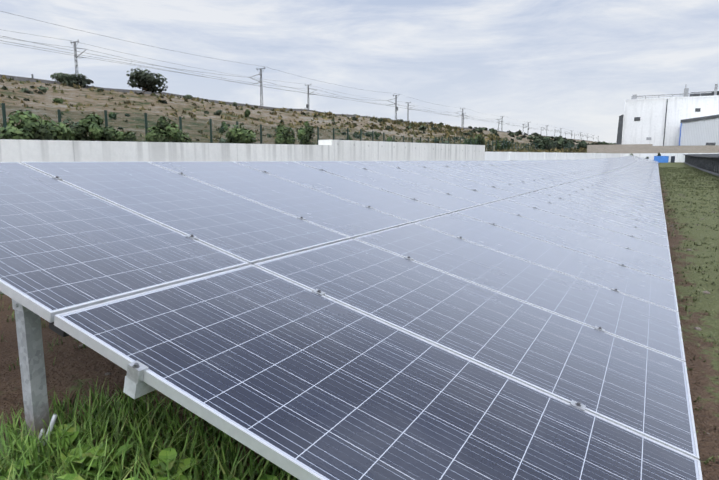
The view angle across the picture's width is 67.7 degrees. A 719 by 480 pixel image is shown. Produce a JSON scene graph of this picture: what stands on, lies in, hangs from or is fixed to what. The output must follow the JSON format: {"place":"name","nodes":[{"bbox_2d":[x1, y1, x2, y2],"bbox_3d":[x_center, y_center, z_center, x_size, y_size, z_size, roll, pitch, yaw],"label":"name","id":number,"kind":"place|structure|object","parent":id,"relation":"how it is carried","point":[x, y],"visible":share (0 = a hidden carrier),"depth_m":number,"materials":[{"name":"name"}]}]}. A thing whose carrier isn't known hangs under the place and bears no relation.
{"place":"outdoors","nodes":[
{"label":"outdoors","id":0,"kind":"place"},
{"bbox_2d":[0,78,718,479],"bbox_3d":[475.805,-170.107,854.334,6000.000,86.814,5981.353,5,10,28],"label":"ground","id":1,"kind":"structure","parent":0,"point":[70,368],"depth_m":5.65,"materials":[{"name":"brown soil"}]},
{"bbox_2d":[0,110,74,139],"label":"bush","id":2,"kind":"object","parent":1,"relation":"on","point":[29,127],"visible":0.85,"depth_m":19.92,"materials":[{"name":"green plant"}]},
{"bbox_2d":[39,414,57,445],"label":"pv conduits","id":3,"kind":"object","parent":1,"relation":"on","point":[53,419],"visible":0.35,"depth_m":2.11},
{"bbox_2d":[52,98,62,103],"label":"bush","id":4,"kind":"object","parent":1,"relation":"on","point":[58,100],"visible":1,"depth_m":50.96,"materials":[{"name":"green plant"}]},
{"bbox_2d":[59,126,74,140],"bbox_3d":[-12.080,-3.991,21.690,1.118,1.345,0.935,-3,9,-21],"label":"bush","id":5,"kind":"object","parent":1,"relation":"on","point":[71,138],"visible":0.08,"depth_m":21.54,"materials":[{"name":"green plant"}]},
{"bbox_2d":[50,72,93,87],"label":"bush","id":6,"kind":"object","parent":1,"relation":"on","point":[81,80],"visible":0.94,"depth_m":70.49,"materials":[{"name":"green plant"}]},
{"bbox_2d":[70,114,118,140],"bbox_3d":[-11.278,-4.463,22.878,1.512,1.861,1.918,5,10,28],"label":"bush","id":7,"kind":"object","parent":1,"relation":"on","point":[93,128],"visible":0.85,"depth_m":22.58,"materials":[{"name":"green plant"}]},
{"bbox_2d":[108,112,116,119],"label":"bush","id":8,"kind":"object","parent":1,"relation":"on","point":[111,115],"depth_m":46.25,"materials":[{"name":"green plant"}]},
{"bbox_2d":[114,131,136,141],"bbox_3d":[-9.986,-4.019,22.655,0.887,1.244,1.258,5,10,28],"label":"bush","id":9,"kind":"object","parent":1,"relation":"on","point":[127,137],"visible":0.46,"depth_m":22.68,"materials":[{"name":"green plant"}]},
{"bbox_2d":[126,68,167,93],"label":"bush","id":10,"kind":"object","parent":1,"relation":"on","point":[145,80],"visible":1,"depth_m":73.27,"materials":[{"name":"green plant"}]},
{"bbox_2d":[0,293,298,479],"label":"grass and weeds","id":11,"kind":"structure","parent":1,"relation":"on","point":[70,451],"depth_m":2.05,"materials":[{"name":"green plant"}]},
{"bbox_2d":[145,116,179,141],"bbox_3d":[-9.483,-4.913,25.765,1.569,2.098,1.090,-1,9,-4],"label":"bush","id":12,"kind":"object","parent":1,"relation":"on","point":[165,131],"visible":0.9,"depth_m":25.61,"materials":[{"name":"green plant"}]},
{"bbox_2d":[170,129,191,142],"bbox_3d":[-9.071,-4.867,27.238,1.241,1.557,1.011,1,9,4],"label":"bush","id":13,"kind":"object","parent":1,"relation":"on","point":[181,138],"visible":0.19,"depth_m":26.95,"materials":[{"name":"green plant"}]},
{"bbox_2d":[219,121,227,132],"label":"bush","id":14,"kind":"object","parent":1,"relation":"on","point":[222,129],"depth_m":52.12,"materials":[{"name":"green plant"}]},
{"bbox_2d":[225,124,255,143],"bbox_3d":[-7.042,-5.816,31.820,1.824,2.122,2.059,-2,9,-11],"label":"bush","id":15,"kind":"object","parent":1,"relation":"on","point":[242,135],"visible":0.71,"depth_m":31.19,"materials":[{"name":"green plant"}]},
{"bbox_2d":[0,139,484,162],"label":"retaining wall","id":16,"kind":"structure","parent":1,"relation":"on","point":[12,150],"depth_m":7.55,"materials":[{"name":"concrete"}]},
{"bbox_2d":[244,109,250,116],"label":"bush","id":17,"kind":"object","parent":1,"relation":"on","point":[247,112],"visible":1,"depth_m":72.54,"materials":[{"name":"green plant"}]},
{"bbox_2d":[274,125,294,143],"bbox_3d":[-4.998,-6.630,36.116,1.673,2.268,1.554,-5,10,-28],"label":"bush","id":18,"kind":"object","parent":1,"relation":"on","point":[285,137],"visible":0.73,"depth_m":35.73,"materials":[{"name":"green plant"}]},
{"bbox_2d":[1,84,584,148],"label":"hill scrub","id":19,"kind":"object","parent":1,"relation":"on","point":[421,128],"visible":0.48,"depth_m":115.80,"materials":[{"name":"green plant"}]},
{"bbox_2d":[0,103,585,151],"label":"boundary fence","id":20,"kind":"object","parent":1,"relation":"on","point":[4,115],"visible":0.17,"depth_m":38.50,"materials":[{"name":"green"}]},
{"bbox_2d":[0,74,592,141],"bbox_3d":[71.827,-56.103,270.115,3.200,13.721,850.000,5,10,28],"label":"track ballast shoulder","id":21,"kind":"object","parent":1,"relation":"on","point":[86,87],"visible":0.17,"depth_m":83.02},
{"bbox_2d":[0,75,597,152],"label":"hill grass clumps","id":22,"kind":"object","parent":1,"relation":"on","point":[448,133],"visible":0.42,"depth_m":93.00,"materials":[{"name":"green plant"}]},
{"bbox_2d":[0,11,598,139],"bbox_3d":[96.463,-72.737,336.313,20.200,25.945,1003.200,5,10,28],"label":"catenary masts","id":23,"kind":"object","parent":1,"relation":"on","point":[308,93],"visible":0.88,"depth_m":112.26,"materials":[{"name":"metal"}]},
{"bbox_2d":[297,125,314,144],"bbox_3d":[-3.627,-6.790,37.195,1.428,2.531,1.453,-5,10,-32],"label":"bush","id":24,"kind":"object","parent":1,"relation":"on","point":[304,134],"visible":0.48,"depth_m":37.07,"materials":[{"name":"green plant"}]},
{"bbox_2d":[0,156,654,442],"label":"pv substructure","id":25,"kind":"object","parent":1,"relation":"on","point":[31,358],"visible":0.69,"depth_m":2.12,"materials":[{"name":"silver metal"}]},
{"bbox_2d":[0,155,702,479],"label":"solar panel frames","id":26,"kind":"structure","parent":1,"relation":"on","point":[294,468],"depth_m":2.12,"materials":[{"name":"silver metal"}]},
{"bbox_2d":[49,322,68,336],"bbox_3d":[-1.006,0.289,1.836,0.088,0.062,0.070,5,10,28],"label":"dark pv junction","id":27,"kind":"object","parent":26,"relation":"attached to","point":[57,330],"visible":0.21,"depth_m":1.81,"materials":[{"name":"black plastic"}]},
{"bbox_2d":[0,155,699,479],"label":"solar panels","id":28,"kind":"object","parent":26,"relation":"in","point":[323,387],"visible":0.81,"depth_m":2.43,"materials":[{"name":"blue glass"}]},
{"bbox_2d":[78,194,715,409],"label":"stones","id":29,"kind":"object","parent":1,"relation":"on","point":[695,328],"visible":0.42,"depth_m":4.91,"materials":[{"name":"grey stone"}]},
{"bbox_2d":[464,138,472,144],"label":"bush","id":30,"kind":"object","parent":1,"relation":"on","point":[467,141],"visible":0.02,"depth_m":82.55,"materials":[{"name":"green plant"}]},
{"bbox_2d":[469,134,484,144],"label":"bush","id":31,"kind":"object","parent":1,"relation":"on","point":[478,139],"visible":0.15,"depth_m":86.18,"materials":[{"name":"green plant"}]},
{"bbox_2d":[495,140,500,150],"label":"bush","id":32,"kind":"object","parent":1,"relation":"on","point":[498,146],"visible":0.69,"depth_m":95.26,"materials":[{"name":"green plant"}]},
{"bbox_2d":[501,137,510,149],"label":"bush","id":33,"kind":"object","parent":1,"relation":"on","point":[508,145],"visible":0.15,"depth_m":102.22,"materials":[{"name":"green plant"}]},
{"bbox_2d":[533,137,615,149],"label":"tree row","id":34,"kind":"object","parent":1,"relation":"on","point":[543,143],"visible":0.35,"depth_m":140.77,"materials":[{"name":"green plant"}]},
{"bbox_2d":[485,152,718,161],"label":"perimeter wall","id":35,"kind":"structure","parent":1,"relation":"on","point":[500,156],"depth_m":35.59,"materials":[{"name":"white concrete"}]},
{"bbox_2d":[587,144,718,152],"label":"block wall","id":36,"kind":"structure","parent":1,"relation":"on","point":[634,148],"depth_m":93.14,"materials":[{"name":"beige concrete"}]},
{"bbox_2d":[646,156,674,162],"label":"container","id":37,"kind":"object","parent":1,"relation":"on","point":[662,159],"visible":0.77,"depth_m":83.13,"materials":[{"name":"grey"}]},
{"bbox_2d":[616,84,718,145],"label":"factory building","id":38,"kind":"structure","parent":1,"relation":"on","point":[692,119],"depth_m":99.41,"materials":[{"name":"metal"}]},
{"bbox_2d":[658,166,718,465],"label":"grass strip","id":39,"kind":"object","parent":1,"relation":"on","point":[673,170],"depth_m":15.49,"materials":[{"name":"green plant"}]},
{"bbox_2d":[683,154,718,175],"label":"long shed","id":40,"kind":"structure","parent":1,"relation":"on","point":[708,163],"depth_m":48.09,"materials":[{"name":"grey metal"}]},
{"bbox_2d":[0,0,718,143],"label":"sky","id":41,"kind":"structure","parent":0,"point":[565,65],"materials":[{"name":"grey"}]}
]}

